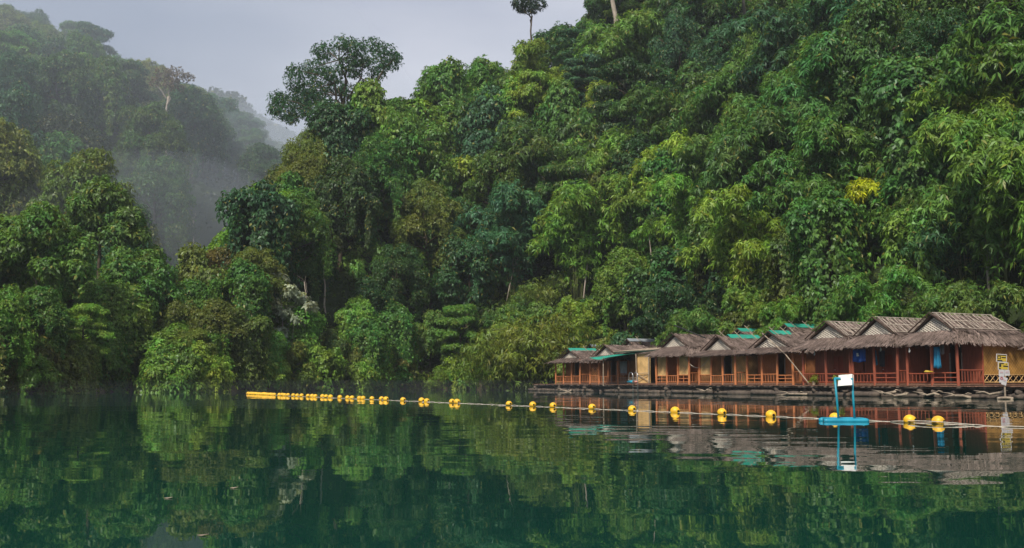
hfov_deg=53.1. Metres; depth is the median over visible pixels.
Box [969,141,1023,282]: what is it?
bamboo plant
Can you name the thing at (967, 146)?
bamboo plant
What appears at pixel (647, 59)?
leaf tree
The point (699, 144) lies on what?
bamboo plant
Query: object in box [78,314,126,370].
broadleaf tree
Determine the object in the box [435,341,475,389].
shrub
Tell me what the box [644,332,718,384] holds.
thatched hut
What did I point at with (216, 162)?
broadleaf tree
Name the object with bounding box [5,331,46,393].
shrub
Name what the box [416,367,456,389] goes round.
young bamboo plant
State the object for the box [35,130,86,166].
broadleaf tree
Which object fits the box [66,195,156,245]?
fine leaf tree
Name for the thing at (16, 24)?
broadleaf tree
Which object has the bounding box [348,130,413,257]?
fine leaf tree
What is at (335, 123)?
creeper tree
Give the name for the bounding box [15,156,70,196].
fine leaf tree
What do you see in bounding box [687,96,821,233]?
bamboo plant
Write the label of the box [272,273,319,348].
white leaf shrub
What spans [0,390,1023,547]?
water
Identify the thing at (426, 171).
shrub
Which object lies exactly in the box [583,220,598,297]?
bare stem
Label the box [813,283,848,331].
bamboo plant
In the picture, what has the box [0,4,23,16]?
layered tree
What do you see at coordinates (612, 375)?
thatched hut
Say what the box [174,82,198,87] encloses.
layered tree
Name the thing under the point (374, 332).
creeper tree
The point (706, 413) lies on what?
buoy rope
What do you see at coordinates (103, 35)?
layered tree
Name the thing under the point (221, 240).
leaf tree
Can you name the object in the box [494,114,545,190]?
broadleaf tree
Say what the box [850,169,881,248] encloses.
shrub
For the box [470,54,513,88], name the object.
bamboo plant
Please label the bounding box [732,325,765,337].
thatched hut
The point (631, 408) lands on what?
buoy
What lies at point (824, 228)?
creeper tree
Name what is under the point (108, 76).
broadleaf tree
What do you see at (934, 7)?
broadleaf tree
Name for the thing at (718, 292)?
shrub
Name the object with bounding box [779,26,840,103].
broadleaf tree
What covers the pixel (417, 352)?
shrub
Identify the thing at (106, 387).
shrub
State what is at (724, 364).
thatched hut
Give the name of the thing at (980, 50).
shrub
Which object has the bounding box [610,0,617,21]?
tall tree
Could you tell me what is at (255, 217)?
creeper tree
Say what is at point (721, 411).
buoy
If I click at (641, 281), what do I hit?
leaf tree
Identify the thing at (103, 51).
broadleaf tree
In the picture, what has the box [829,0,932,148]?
broadleaf tree
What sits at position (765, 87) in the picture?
bamboo plant
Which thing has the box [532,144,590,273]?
layered tree
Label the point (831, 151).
bamboo plant
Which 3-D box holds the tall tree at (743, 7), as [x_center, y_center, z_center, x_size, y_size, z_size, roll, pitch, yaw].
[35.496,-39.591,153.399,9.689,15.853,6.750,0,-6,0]
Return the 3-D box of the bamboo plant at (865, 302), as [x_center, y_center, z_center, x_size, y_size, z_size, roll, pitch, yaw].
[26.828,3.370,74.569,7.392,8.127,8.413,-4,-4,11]
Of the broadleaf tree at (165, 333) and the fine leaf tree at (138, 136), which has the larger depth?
the fine leaf tree at (138, 136)
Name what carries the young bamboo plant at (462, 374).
on the hillside at (208, 210)
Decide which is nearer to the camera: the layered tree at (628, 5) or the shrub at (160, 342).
the shrub at (160, 342)
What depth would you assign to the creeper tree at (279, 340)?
96.42 m
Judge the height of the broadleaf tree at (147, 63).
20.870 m
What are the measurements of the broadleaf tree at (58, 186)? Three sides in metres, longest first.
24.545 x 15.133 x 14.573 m
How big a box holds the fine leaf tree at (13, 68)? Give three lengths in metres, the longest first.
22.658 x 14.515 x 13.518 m
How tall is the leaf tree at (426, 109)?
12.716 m
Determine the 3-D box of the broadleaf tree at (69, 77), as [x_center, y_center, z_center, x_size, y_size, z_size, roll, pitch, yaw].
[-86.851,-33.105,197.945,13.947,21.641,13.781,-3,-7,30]
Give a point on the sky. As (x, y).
(245, 47)
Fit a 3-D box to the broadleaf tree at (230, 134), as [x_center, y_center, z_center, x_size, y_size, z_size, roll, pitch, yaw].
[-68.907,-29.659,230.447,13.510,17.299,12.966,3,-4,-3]
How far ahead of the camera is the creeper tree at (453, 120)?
142.40 m
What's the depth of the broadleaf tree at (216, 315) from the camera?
91.86 m
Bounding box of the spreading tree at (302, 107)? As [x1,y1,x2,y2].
[265,33,404,128]
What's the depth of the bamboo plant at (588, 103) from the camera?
144.10 m
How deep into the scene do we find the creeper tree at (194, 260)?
99.44 m
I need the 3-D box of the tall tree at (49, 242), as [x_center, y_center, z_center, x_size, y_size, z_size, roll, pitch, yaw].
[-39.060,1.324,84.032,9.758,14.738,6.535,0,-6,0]
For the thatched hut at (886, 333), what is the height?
4.289 m
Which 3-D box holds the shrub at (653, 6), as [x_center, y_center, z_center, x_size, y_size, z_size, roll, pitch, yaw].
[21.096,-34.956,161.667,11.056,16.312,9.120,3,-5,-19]
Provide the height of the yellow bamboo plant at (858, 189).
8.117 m
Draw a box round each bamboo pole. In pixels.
[674,325,705,338]
[762,333,808,382]
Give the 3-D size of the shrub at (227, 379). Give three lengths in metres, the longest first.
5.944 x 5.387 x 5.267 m
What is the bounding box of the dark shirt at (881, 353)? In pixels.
[878,350,884,366]
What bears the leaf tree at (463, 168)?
on the hillside at (208, 210)
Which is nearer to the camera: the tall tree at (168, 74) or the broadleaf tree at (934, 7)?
the broadleaf tree at (934, 7)
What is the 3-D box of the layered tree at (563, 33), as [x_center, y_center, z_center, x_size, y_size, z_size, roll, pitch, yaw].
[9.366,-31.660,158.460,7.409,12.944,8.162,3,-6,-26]
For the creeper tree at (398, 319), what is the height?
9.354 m
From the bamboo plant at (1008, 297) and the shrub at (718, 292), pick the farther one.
the shrub at (718, 292)
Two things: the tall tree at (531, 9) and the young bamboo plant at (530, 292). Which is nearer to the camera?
the young bamboo plant at (530, 292)
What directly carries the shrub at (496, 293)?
on the hillside at (208, 210)
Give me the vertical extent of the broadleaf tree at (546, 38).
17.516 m
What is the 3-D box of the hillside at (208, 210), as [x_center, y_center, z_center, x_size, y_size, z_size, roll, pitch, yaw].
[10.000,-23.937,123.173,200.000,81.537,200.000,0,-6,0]
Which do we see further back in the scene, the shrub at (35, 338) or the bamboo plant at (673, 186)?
the bamboo plant at (673, 186)
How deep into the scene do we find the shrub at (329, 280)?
114.83 m
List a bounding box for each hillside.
[18,4,1023,393]
[51,111,244,211]
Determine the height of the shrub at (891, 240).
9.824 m
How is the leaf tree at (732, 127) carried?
on the hillside at (208, 210)
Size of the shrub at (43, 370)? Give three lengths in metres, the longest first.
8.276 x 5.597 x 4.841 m
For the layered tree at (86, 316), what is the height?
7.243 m
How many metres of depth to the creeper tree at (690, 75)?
131.27 m
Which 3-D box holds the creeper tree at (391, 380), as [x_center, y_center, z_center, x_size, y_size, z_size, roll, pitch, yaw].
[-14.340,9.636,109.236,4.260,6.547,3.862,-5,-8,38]
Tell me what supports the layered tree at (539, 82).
on the hillside at (208, 210)
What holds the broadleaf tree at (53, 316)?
on the hillside at (208, 210)
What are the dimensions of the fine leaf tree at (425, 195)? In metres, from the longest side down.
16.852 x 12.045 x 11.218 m
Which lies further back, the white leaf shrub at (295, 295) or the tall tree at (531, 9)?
the tall tree at (531, 9)
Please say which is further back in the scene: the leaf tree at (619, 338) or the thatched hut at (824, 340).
the leaf tree at (619, 338)
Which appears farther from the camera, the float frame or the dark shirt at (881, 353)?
the dark shirt at (881, 353)
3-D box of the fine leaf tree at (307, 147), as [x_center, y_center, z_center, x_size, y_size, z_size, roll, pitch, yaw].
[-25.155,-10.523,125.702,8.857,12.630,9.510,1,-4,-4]
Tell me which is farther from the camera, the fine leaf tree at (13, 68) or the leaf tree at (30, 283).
the fine leaf tree at (13, 68)
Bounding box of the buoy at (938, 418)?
[931,416,944,423]
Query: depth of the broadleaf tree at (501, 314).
114.02 m
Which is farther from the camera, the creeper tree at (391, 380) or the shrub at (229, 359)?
the creeper tree at (391, 380)
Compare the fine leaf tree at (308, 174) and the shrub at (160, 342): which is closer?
the shrub at (160, 342)
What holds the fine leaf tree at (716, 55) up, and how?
on the hillside at (208, 210)
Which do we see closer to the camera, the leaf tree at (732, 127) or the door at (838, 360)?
the door at (838, 360)
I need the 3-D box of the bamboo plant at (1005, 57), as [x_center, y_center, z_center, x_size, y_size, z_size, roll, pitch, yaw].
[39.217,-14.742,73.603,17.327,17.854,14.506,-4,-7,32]
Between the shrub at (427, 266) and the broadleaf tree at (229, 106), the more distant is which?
the broadleaf tree at (229, 106)
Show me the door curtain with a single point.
(623, 368)
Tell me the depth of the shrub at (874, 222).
80.79 m
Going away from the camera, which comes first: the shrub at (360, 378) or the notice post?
the notice post
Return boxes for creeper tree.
[0,327,25,393]
[26,307,46,335]
[59,338,101,392]
[125,337,150,390]
[159,315,190,330]
[172,242,230,303]
[180,340,229,391]
[196,321,232,369]
[205,257,275,363]
[214,179,306,320]
[220,311,276,390]
[253,329,290,389]
[284,305,327,371]
[304,99,380,199]
[323,328,351,386]
[334,295,376,352]
[342,313,395,389]
[346,77,417,238]
[347,275,393,329]
[374,299,422,378]
[374,343,396,389]
[387,96,408,101]
[411,182,476,285]
[413,55,469,150]
[422,98,464,181]
[470,75,541,172]
[533,79,605,151]
[561,332,589,382]
[585,167,620,269]
[618,60,679,122]
[630,145,702,272]
[648,21,665,57]
[674,57,719,91]
[719,305,766,335]
[759,228,812,323]
[778,184,874,326]
[808,13,832,35]
[858,52,991,197]
[970,1,987,50]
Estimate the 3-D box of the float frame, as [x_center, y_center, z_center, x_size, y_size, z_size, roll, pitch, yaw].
[7.519,2.834,23.261,1.000,1.123,0.548,0,-6,0]
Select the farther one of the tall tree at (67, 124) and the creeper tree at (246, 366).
the tall tree at (67, 124)
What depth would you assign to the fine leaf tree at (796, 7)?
123.57 m
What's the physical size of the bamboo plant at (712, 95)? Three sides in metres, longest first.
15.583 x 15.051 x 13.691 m
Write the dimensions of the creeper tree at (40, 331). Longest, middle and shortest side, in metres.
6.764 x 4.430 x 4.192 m
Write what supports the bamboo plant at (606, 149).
on the hillside at (208, 210)
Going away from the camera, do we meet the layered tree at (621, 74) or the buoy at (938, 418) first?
the buoy at (938, 418)
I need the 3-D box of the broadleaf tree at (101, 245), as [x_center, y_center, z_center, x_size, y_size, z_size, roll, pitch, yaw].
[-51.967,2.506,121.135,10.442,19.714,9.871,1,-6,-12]
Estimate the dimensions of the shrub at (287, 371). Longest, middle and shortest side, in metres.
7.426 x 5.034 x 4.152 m
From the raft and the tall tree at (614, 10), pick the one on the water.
the raft
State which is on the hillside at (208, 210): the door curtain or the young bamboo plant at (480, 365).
the young bamboo plant at (480, 365)
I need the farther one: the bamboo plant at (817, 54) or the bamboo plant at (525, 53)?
the bamboo plant at (525, 53)
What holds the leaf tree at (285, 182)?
on the hillside at (208, 210)
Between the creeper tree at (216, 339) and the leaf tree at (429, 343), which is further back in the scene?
the leaf tree at (429, 343)
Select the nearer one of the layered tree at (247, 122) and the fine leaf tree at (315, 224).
the fine leaf tree at (315, 224)
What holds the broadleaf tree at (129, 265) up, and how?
on the hillside at (208, 210)
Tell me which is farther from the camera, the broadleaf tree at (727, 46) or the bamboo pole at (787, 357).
the broadleaf tree at (727, 46)
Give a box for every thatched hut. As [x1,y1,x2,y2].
[547,346,597,383]
[579,344,660,383]
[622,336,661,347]
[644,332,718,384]
[688,330,790,384]
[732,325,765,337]
[735,327,814,384]
[778,320,817,384]
[788,321,868,384]
[833,316,959,384]
[892,312,1023,385]
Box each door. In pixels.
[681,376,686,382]
[834,356,843,381]
[882,354,892,381]
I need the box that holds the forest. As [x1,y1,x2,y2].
[205,86,301,146]
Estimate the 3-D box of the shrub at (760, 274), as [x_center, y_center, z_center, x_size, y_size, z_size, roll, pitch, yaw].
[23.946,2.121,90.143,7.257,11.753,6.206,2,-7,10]
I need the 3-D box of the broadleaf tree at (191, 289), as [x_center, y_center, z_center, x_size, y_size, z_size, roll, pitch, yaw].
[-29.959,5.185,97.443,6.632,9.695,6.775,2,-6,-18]
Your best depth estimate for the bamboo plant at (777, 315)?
81.53 m
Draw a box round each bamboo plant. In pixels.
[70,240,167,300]
[409,62,493,105]
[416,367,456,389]
[446,343,510,389]
[452,316,586,390]
[453,93,478,156]
[469,291,547,332]
[469,308,597,389]
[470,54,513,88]
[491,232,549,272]
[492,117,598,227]
[495,36,587,91]
[506,270,583,310]
[509,314,619,383]
[525,179,645,300]
[540,20,604,41]
[547,17,595,66]
[555,125,636,181]
[557,295,613,340]
[572,7,666,84]
[580,0,640,29]
[582,80,616,115]
[593,169,669,255]
[607,79,732,143]
[611,127,703,210]
[629,171,708,282]
[629,281,722,345]
[640,0,666,10]
[650,0,740,49]
[650,304,720,345]
[662,100,748,179]
[673,181,787,307]
[676,54,775,133]
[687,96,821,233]
[698,7,790,64]
[711,284,772,335]
[720,0,832,91]
[720,68,811,126]
[737,111,893,272]
[744,27,885,162]
[751,294,815,336]
[774,16,895,88]
[798,0,888,35]
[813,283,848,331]
[830,263,931,323]
[844,177,890,270]
[854,177,965,268]
[875,69,1023,181]
[892,190,995,291]
[902,283,961,319]
[908,106,1023,303]
[928,0,1023,110]
[935,278,1023,326]
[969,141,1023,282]
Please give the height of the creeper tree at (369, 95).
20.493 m
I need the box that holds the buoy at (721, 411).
[717,408,726,414]
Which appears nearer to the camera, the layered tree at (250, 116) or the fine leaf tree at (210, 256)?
the fine leaf tree at (210, 256)
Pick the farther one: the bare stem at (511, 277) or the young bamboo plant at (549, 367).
the bare stem at (511, 277)
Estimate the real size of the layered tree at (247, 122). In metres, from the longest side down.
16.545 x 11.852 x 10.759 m
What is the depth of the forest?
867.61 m
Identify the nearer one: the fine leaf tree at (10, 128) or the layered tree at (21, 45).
the fine leaf tree at (10, 128)
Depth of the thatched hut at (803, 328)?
79.46 m
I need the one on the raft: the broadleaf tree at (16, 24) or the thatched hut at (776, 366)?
the thatched hut at (776, 366)
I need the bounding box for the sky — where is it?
[0,0,587,134]
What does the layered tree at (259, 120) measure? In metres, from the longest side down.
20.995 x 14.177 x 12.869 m
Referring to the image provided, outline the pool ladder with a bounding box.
[628,372,637,386]
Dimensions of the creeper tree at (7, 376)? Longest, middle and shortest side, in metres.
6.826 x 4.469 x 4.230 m
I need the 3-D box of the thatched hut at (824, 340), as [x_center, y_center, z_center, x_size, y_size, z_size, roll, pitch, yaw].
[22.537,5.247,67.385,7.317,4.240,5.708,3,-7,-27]
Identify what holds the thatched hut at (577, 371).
on the raft
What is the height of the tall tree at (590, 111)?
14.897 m
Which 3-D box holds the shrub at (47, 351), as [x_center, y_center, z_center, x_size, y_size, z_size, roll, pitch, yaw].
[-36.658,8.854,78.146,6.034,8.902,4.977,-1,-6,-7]
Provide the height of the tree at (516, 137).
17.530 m
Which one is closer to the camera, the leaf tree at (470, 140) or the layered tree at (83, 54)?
the leaf tree at (470, 140)
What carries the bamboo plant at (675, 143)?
on the hillside at (208, 210)
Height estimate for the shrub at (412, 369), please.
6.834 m
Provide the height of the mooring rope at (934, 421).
0.067 m
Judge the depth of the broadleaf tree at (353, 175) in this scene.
117.75 m
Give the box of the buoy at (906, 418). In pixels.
[903,415,916,422]
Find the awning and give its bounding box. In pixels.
[591,351,648,385]
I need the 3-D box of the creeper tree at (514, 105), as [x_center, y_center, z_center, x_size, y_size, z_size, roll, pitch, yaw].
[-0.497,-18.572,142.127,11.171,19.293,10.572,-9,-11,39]
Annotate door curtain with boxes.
[620,361,626,375]
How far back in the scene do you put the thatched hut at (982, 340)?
59.55 m
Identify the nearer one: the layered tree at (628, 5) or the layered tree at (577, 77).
the layered tree at (577, 77)
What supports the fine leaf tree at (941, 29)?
on the hillside at (208, 210)
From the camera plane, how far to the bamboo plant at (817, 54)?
92.50 m
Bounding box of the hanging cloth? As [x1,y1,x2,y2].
[933,347,941,368]
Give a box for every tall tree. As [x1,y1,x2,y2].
[0,201,98,286]
[27,108,111,151]
[61,174,166,277]
[146,65,195,155]
[310,231,343,312]
[510,0,547,60]
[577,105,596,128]
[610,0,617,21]
[742,0,762,15]
[967,0,1023,45]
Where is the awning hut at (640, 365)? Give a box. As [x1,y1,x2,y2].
[613,347,665,383]
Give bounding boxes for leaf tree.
[0,49,49,129]
[0,117,19,191]
[0,275,60,298]
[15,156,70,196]
[22,8,51,33]
[31,20,66,53]
[49,29,105,132]
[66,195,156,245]
[105,100,194,216]
[109,53,132,98]
[116,152,200,267]
[131,277,175,351]
[151,299,198,339]
[165,328,218,355]
[202,229,243,269]
[205,244,235,306]
[228,244,290,317]
[263,189,338,300]
[271,153,335,213]
[273,170,326,220]
[279,127,329,167]
[284,139,341,198]
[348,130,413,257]
[367,240,434,323]
[384,97,423,168]
[387,177,466,309]
[403,97,450,159]
[411,309,449,369]
[439,155,490,231]
[449,83,509,176]
[596,99,630,125]
[609,331,633,344]
[621,245,702,340]
[638,47,655,66]
[647,11,705,77]
[682,189,723,284]
[686,49,737,72]
[708,119,748,186]
[719,21,770,69]
[748,0,795,19]
[783,0,807,44]
[793,6,831,42]
[887,5,977,125]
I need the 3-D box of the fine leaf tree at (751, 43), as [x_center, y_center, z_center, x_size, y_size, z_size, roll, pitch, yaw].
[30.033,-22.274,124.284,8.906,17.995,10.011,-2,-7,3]
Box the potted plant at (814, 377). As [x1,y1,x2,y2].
[808,374,817,384]
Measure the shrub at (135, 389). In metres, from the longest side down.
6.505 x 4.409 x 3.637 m
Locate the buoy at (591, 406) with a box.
[588,404,595,408]
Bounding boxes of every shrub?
[0,343,28,393]
[1,353,72,393]
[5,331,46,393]
[24,332,75,393]
[50,351,92,392]
[58,326,116,391]
[125,355,205,392]
[134,381,140,391]
[136,347,205,391]
[138,337,198,367]
[193,361,237,391]
[217,350,234,380]
[252,355,293,390]
[271,300,297,326]
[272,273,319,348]
[273,321,302,352]
[283,339,321,390]
[289,239,324,301]
[292,343,350,390]
[311,237,342,298]
[320,337,365,389]
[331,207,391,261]
[340,356,384,389]
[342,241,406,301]
[381,250,437,318]
[383,343,412,389]
[390,323,429,361]
[392,356,419,389]
[409,159,455,183]
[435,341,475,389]
[442,359,482,389]
[449,327,466,344]
[460,278,499,311]
[465,337,483,358]
[495,371,538,389]
[516,298,565,337]
[576,80,613,112]
[579,295,608,325]
[639,42,652,52]
[642,5,663,48]
[703,263,734,306]
[748,236,773,303]
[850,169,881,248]
[856,177,925,260]
[865,204,919,292]
[866,157,951,243]
[868,205,967,298]
[926,40,986,59]
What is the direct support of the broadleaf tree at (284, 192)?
on the hillside at (208, 210)
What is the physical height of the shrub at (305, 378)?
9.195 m
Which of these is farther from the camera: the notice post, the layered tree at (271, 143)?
the layered tree at (271, 143)
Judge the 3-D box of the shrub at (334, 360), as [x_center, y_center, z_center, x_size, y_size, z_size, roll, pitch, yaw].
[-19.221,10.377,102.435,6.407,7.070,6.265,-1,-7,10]
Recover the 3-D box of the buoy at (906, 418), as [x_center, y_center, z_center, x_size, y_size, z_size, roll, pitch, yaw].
[8.759,3.221,22.540,0.266,0.252,0.285,11,-11,-33]
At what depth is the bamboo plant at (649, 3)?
158.63 m
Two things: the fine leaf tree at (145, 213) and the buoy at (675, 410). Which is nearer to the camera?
the buoy at (675, 410)
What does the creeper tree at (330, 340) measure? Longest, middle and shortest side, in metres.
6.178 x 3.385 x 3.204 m
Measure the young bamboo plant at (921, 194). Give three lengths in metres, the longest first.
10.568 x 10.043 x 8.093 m
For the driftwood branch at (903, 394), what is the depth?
58.87 m
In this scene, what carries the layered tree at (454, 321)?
on the hillside at (208, 210)
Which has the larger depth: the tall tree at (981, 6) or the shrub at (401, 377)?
the shrub at (401, 377)
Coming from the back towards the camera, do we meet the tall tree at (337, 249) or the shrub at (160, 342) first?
the tall tree at (337, 249)
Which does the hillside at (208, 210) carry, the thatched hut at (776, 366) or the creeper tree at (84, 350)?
the creeper tree at (84, 350)
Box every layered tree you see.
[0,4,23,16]
[0,29,40,75]
[50,51,96,104]
[58,20,86,40]
[66,303,115,356]
[74,21,117,55]
[106,58,158,133]
[160,84,211,165]
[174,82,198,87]
[205,92,218,99]
[231,115,267,179]
[234,128,264,185]
[239,111,253,118]
[252,117,269,139]
[265,139,279,150]
[431,303,478,374]
[502,69,563,128]
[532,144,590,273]
[551,26,594,74]
[561,52,605,105]
[590,55,683,141]
[601,0,649,17]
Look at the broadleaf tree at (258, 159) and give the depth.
219.31 m
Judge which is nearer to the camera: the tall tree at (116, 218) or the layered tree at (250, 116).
the tall tree at (116, 218)
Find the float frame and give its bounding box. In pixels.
[818,374,868,421]
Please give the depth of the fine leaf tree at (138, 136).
193.91 m
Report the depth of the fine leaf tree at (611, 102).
136.44 m
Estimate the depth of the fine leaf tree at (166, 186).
182.01 m
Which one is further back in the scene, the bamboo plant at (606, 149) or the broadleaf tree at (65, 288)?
the bamboo plant at (606, 149)
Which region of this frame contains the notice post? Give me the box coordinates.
[996,354,1012,398]
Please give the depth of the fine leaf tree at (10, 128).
153.78 m
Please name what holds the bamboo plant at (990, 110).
on the hillside at (208, 210)
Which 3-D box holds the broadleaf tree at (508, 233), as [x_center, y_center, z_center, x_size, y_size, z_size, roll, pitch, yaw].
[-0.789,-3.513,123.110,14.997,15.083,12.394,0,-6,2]
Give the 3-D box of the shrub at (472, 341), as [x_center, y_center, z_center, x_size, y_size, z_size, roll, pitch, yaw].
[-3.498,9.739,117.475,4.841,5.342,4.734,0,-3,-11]
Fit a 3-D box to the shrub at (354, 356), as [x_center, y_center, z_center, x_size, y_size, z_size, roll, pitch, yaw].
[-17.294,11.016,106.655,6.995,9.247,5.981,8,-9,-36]
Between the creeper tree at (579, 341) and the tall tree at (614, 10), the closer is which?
the creeper tree at (579, 341)
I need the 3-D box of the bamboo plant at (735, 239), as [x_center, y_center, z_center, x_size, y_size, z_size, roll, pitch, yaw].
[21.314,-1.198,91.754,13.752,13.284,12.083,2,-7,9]
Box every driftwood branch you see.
[775,391,807,394]
[874,389,896,393]
[881,392,907,396]
[913,390,942,395]
[942,392,971,397]
[973,390,1007,394]
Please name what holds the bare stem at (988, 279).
on the hillside at (208, 210)
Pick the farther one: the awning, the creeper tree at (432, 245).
the creeper tree at (432, 245)
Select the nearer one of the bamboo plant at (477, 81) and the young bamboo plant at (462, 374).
the young bamboo plant at (462, 374)
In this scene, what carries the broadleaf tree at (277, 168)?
on the hillside at (208, 210)
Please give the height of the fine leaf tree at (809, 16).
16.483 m
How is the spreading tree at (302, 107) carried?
on the hillside at (208, 210)
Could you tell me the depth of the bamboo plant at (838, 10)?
107.27 m
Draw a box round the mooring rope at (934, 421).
[890,420,973,424]
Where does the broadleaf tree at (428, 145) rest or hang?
on the hillside at (208, 210)
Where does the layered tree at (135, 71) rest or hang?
on the hillside at (208, 210)
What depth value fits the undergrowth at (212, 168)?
223.97 m
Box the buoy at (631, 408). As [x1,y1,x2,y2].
[628,405,635,410]
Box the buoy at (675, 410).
[670,407,679,412]
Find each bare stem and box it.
[506,256,517,300]
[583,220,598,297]
[985,239,989,290]
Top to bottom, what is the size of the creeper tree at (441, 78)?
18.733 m
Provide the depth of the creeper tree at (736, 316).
86.28 m
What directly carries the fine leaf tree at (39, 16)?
on the hillside at (199, 179)
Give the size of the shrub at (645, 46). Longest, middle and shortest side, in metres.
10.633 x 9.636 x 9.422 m
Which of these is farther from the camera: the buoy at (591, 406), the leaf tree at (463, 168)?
the leaf tree at (463, 168)
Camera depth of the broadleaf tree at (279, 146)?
315.33 m
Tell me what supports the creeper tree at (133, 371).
on the hillside at (208, 210)
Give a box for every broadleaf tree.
[0,3,32,31]
[0,80,44,146]
[0,116,51,217]
[0,261,25,294]
[0,283,37,385]
[3,21,51,55]
[11,284,75,381]
[13,22,67,125]
[22,146,137,250]
[28,252,77,308]
[30,49,102,138]
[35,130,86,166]
[54,259,96,328]
[61,211,110,254]
[65,275,160,386]
[68,55,138,158]
[72,244,186,390]
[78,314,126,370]
[86,36,106,57]
[129,58,170,111]
[131,322,189,361]
[138,203,163,263]
[156,85,228,183]
[162,277,221,321]
[186,109,237,177]
[189,297,251,352]
[200,97,226,166]
[214,97,248,167]
[221,184,300,237]
[234,142,283,185]
[264,159,290,180]
[275,140,284,150]
[307,153,383,271]
[374,116,459,226]
[426,234,500,342]
[444,178,558,298]
[458,147,533,266]
[491,301,532,338]
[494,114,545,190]
[515,28,557,71]
[590,245,649,336]
[602,130,663,186]
[701,24,742,62]
[731,0,751,18]
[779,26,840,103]
[791,0,806,5]
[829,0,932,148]
[884,0,979,61]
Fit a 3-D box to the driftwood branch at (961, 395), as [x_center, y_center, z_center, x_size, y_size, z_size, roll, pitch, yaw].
[24.077,6.556,55.369,0.425,0.365,1.891,4,-7,-33]
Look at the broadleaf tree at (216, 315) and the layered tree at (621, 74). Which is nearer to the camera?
the broadleaf tree at (216, 315)
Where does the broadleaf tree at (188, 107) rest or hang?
on the hillside at (208, 210)
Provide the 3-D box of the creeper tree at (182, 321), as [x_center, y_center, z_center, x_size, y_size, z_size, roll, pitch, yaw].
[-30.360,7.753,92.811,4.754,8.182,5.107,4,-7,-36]
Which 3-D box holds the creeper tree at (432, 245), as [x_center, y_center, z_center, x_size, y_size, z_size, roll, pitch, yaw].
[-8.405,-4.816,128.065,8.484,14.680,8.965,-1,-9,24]
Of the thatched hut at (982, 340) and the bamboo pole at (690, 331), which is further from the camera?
the bamboo pole at (690, 331)
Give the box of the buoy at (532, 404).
[529,401,535,406]
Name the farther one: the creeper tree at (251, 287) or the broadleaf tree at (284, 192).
the broadleaf tree at (284, 192)
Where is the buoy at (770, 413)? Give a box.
[766,410,775,416]
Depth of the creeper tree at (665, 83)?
131.76 m
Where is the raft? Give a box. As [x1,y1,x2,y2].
[528,384,1023,398]
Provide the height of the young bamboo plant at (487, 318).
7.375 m
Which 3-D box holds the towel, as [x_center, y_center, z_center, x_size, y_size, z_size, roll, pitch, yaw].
[21.544,5.093,63.733,0.141,0.861,1.285,3,-7,-27]
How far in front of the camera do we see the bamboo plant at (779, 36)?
111.42 m
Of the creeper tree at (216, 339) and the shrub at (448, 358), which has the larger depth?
the shrub at (448, 358)
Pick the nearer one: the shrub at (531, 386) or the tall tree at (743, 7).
the shrub at (531, 386)
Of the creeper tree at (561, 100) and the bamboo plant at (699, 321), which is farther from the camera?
the creeper tree at (561, 100)
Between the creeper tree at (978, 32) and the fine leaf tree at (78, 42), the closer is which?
the creeper tree at (978, 32)
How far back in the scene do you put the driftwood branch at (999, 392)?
53.41 m
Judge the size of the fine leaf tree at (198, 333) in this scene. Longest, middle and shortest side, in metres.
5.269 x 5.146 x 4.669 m
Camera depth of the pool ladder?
83.62 m
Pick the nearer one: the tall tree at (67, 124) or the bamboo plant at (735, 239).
the bamboo plant at (735, 239)
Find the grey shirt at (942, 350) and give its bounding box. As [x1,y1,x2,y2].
[939,345,943,354]
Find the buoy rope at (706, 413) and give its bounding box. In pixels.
[279,395,1023,426]
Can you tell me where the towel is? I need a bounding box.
[850,349,865,362]
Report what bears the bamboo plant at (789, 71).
on the hillside at (208, 210)
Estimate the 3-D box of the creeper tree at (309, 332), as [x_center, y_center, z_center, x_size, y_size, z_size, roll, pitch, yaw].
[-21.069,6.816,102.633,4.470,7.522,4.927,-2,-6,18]
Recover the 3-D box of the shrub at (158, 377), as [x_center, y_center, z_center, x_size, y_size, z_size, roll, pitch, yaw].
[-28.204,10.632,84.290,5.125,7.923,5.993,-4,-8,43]
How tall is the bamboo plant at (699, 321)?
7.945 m
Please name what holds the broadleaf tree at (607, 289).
on the hillside at (208, 210)
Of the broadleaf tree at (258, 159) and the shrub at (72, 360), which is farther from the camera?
the broadleaf tree at (258, 159)
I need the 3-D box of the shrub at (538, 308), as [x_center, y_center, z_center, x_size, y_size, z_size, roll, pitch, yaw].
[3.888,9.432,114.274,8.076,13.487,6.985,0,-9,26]
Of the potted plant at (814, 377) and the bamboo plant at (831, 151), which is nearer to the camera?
the potted plant at (814, 377)
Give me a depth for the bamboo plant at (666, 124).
121.27 m
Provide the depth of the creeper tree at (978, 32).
94.09 m
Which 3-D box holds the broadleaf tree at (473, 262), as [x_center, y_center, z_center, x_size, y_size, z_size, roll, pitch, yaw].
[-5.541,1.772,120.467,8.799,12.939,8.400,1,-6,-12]
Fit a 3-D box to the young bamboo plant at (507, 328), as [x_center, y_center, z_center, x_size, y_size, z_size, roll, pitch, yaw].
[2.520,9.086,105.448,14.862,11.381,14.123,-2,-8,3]
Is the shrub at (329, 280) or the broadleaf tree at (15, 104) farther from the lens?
the broadleaf tree at (15, 104)
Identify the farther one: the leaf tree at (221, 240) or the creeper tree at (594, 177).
the creeper tree at (594, 177)
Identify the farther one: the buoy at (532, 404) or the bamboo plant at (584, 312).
the bamboo plant at (584, 312)
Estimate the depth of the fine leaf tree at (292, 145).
126.15 m
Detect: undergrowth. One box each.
[38,123,248,268]
[175,41,1023,389]
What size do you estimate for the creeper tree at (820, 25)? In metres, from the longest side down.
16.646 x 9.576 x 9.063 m
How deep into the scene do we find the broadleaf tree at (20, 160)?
145.43 m

